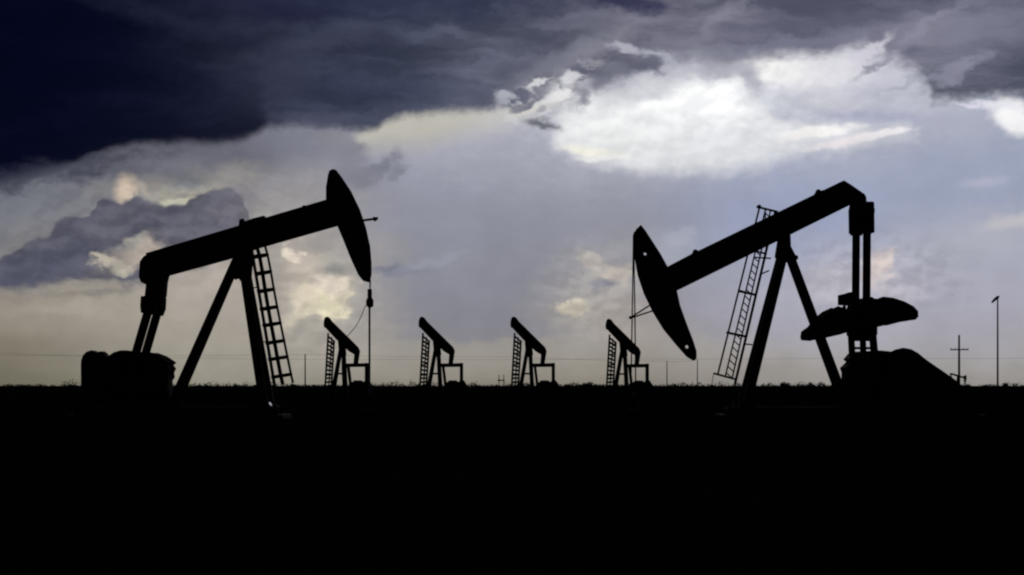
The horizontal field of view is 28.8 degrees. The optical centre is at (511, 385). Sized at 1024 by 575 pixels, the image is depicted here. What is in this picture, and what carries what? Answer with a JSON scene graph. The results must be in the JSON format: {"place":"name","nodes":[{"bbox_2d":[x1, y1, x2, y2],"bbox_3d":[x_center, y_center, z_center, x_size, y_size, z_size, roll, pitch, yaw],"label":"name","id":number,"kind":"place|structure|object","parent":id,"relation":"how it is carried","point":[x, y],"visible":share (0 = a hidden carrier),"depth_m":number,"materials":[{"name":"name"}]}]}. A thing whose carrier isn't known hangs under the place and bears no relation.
{"place":"outdoors","nodes":[
{"label":"outdoors","id":0,"kind":"place"},
{"bbox_2d":[10,353,1003,359],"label":"power line","id":1,"kind":"object","parent":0,"point":[618,358],"visible":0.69,"depth_m":669.98,"materials":[{"name":"metal"}]},
{"bbox_2d":[0,386,1023,574],"bbox_3d":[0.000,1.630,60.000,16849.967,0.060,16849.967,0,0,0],"label":"ground","id":2,"kind":"structure","parent":0,"point":[463,487],"depth_m":32.50,"materials":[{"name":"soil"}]},
{"bbox_2d":[66,169,377,418],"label":"pumpjack","id":3,"kind":"object","parent":2,"relation":"on","point":[135,383],"visible":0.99,"depth_m":96.84,"materials":[{"name":"black metal"}]},
{"bbox_2d":[289,383,298,391],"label":"shrub","id":4,"kind":"object","parent":2,"relation":"on","point":[294,387],"visible":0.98,"depth_m":469.58,"materials":[{"name":"black plant"}]},
{"bbox_2d":[304,354,305,389],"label":"utility pole","id":5,"kind":"object","parent":2,"relation":"on","point":[305,374],"visible":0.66,"depth_m":639.86,"materials":[{"name":"brown wood"}]},
{"bbox_2d":[37,355,692,361],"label":"power line","id":6,"kind":"object","parent":5,"relation":"attached to","point":[228,355],"visible":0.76,"depth_m":639.58,"materials":[{"name":"metal"}]},
{"bbox_2d":[322,317,375,394],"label":"pumpjack","id":7,"kind":"object","parent":2,"relation":"on","point":[356,387],"visible":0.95,"depth_m":323.69,"materials":[{"name":"black metal"}]},
{"bbox_2d":[418,317,470,394],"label":"pumpjack","id":8,"kind":"object","parent":2,"relation":"on","point":[452,387],"visible":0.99,"depth_m":323.65,"materials":[{"name":"black metal"}]},
{"bbox_2d":[0,379,1023,390],"bbox_3d":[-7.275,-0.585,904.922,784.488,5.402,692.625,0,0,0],"label":"distant scrub","id":9,"kind":"object","parent":2,"relation":"on","point":[70,387],"visible":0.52,"depth_m":710.13,"materials":[{"name":"black plant"}]},
{"bbox_2d":[510,317,562,394],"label":"pumpjack","id":10,"kind":"object","parent":2,"relation":"on","point":[544,387],"visible":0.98,"depth_m":323.64,"materials":[{"name":"black metal"}]},
{"bbox_2d":[563,383,571,391],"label":"shrub","id":11,"kind":"object","parent":2,"relation":"on","point":[567,387],"visible":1,"depth_m":519.77,"materials":[{"name":"black plant"}]},
{"bbox_2d":[581,382,593,391],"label":"shrub","id":12,"kind":"object","parent":2,"relation":"on","point":[588,386],"visible":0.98,"depth_m":479.81,"materials":[{"name":"black plant"}]},
{"bbox_2d":[605,319,656,394],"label":"pumpjack","id":13,"kind":"object","parent":2,"relation":"on","point":[621,338],"visible":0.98,"depth_m":333.75,"materials":[{"name":"black metal"}]},
{"bbox_2d":[697,360,697,389],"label":"utility pole","id":14,"kind":"object","parent":2,"relation":"on","point":[697,374],"visible":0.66,"depth_m":639.86,"materials":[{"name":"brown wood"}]},
{"bbox_2d":[780,382,789,391],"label":"shrub","id":15,"kind":"object","parent":2,"relation":"on","point":[785,386],"visible":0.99,"depth_m":499.60,"materials":[{"name":"black plant"}]},
{"bbox_2d":[629,181,987,418],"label":"pumpjack","id":16,"kind":"object","parent":2,"relation":"on","point":[874,382],"visible":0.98,"depth_m":96.62,"materials":[{"name":"black metal"}]},
{"bbox_2d":[806,382,815,391],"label":"shrub","id":17,"kind":"object","parent":2,"relation":"on","point":[810,386],"visible":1,"depth_m":519.74,"materials":[{"name":"black plant"}]},
{"bbox_2d":[950,373,966,382],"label":"pumpjack","id":18,"kind":"object","parent":2,"relation":"on","point":[964,376],"visible":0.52,"depth_m":1121.52,"materials":[{"name":"black metal"}]},
{"bbox_2d":[950,335,968,382],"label":"utility pole","id":19,"kind":"object","parent":2,"relation":"on","point":[958,349],"visible":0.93,"depth_m":329.84,"materials":[{"name":"brown wood"}]},
{"bbox_2d":[991,296,1000,397],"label":"lamp mast","id":20,"kind":"object","parent":2,"relation":"on","point":[994,300],"visible":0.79,"depth_m":249.91,"materials":[{"name":"black metal"}]},
{"bbox_2d":[1001,383,1008,391],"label":"shrub","id":21,"kind":"object","parent":2,"relation":"on","point":[1004,387],"visible":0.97,"depth_m":479.50,"materials":[{"name":"black plant"}]},
{"bbox_2d":[0,0,1023,385],"label":"sky","id":22,"kind":"structure","parent":0,"point":[508,157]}
]}

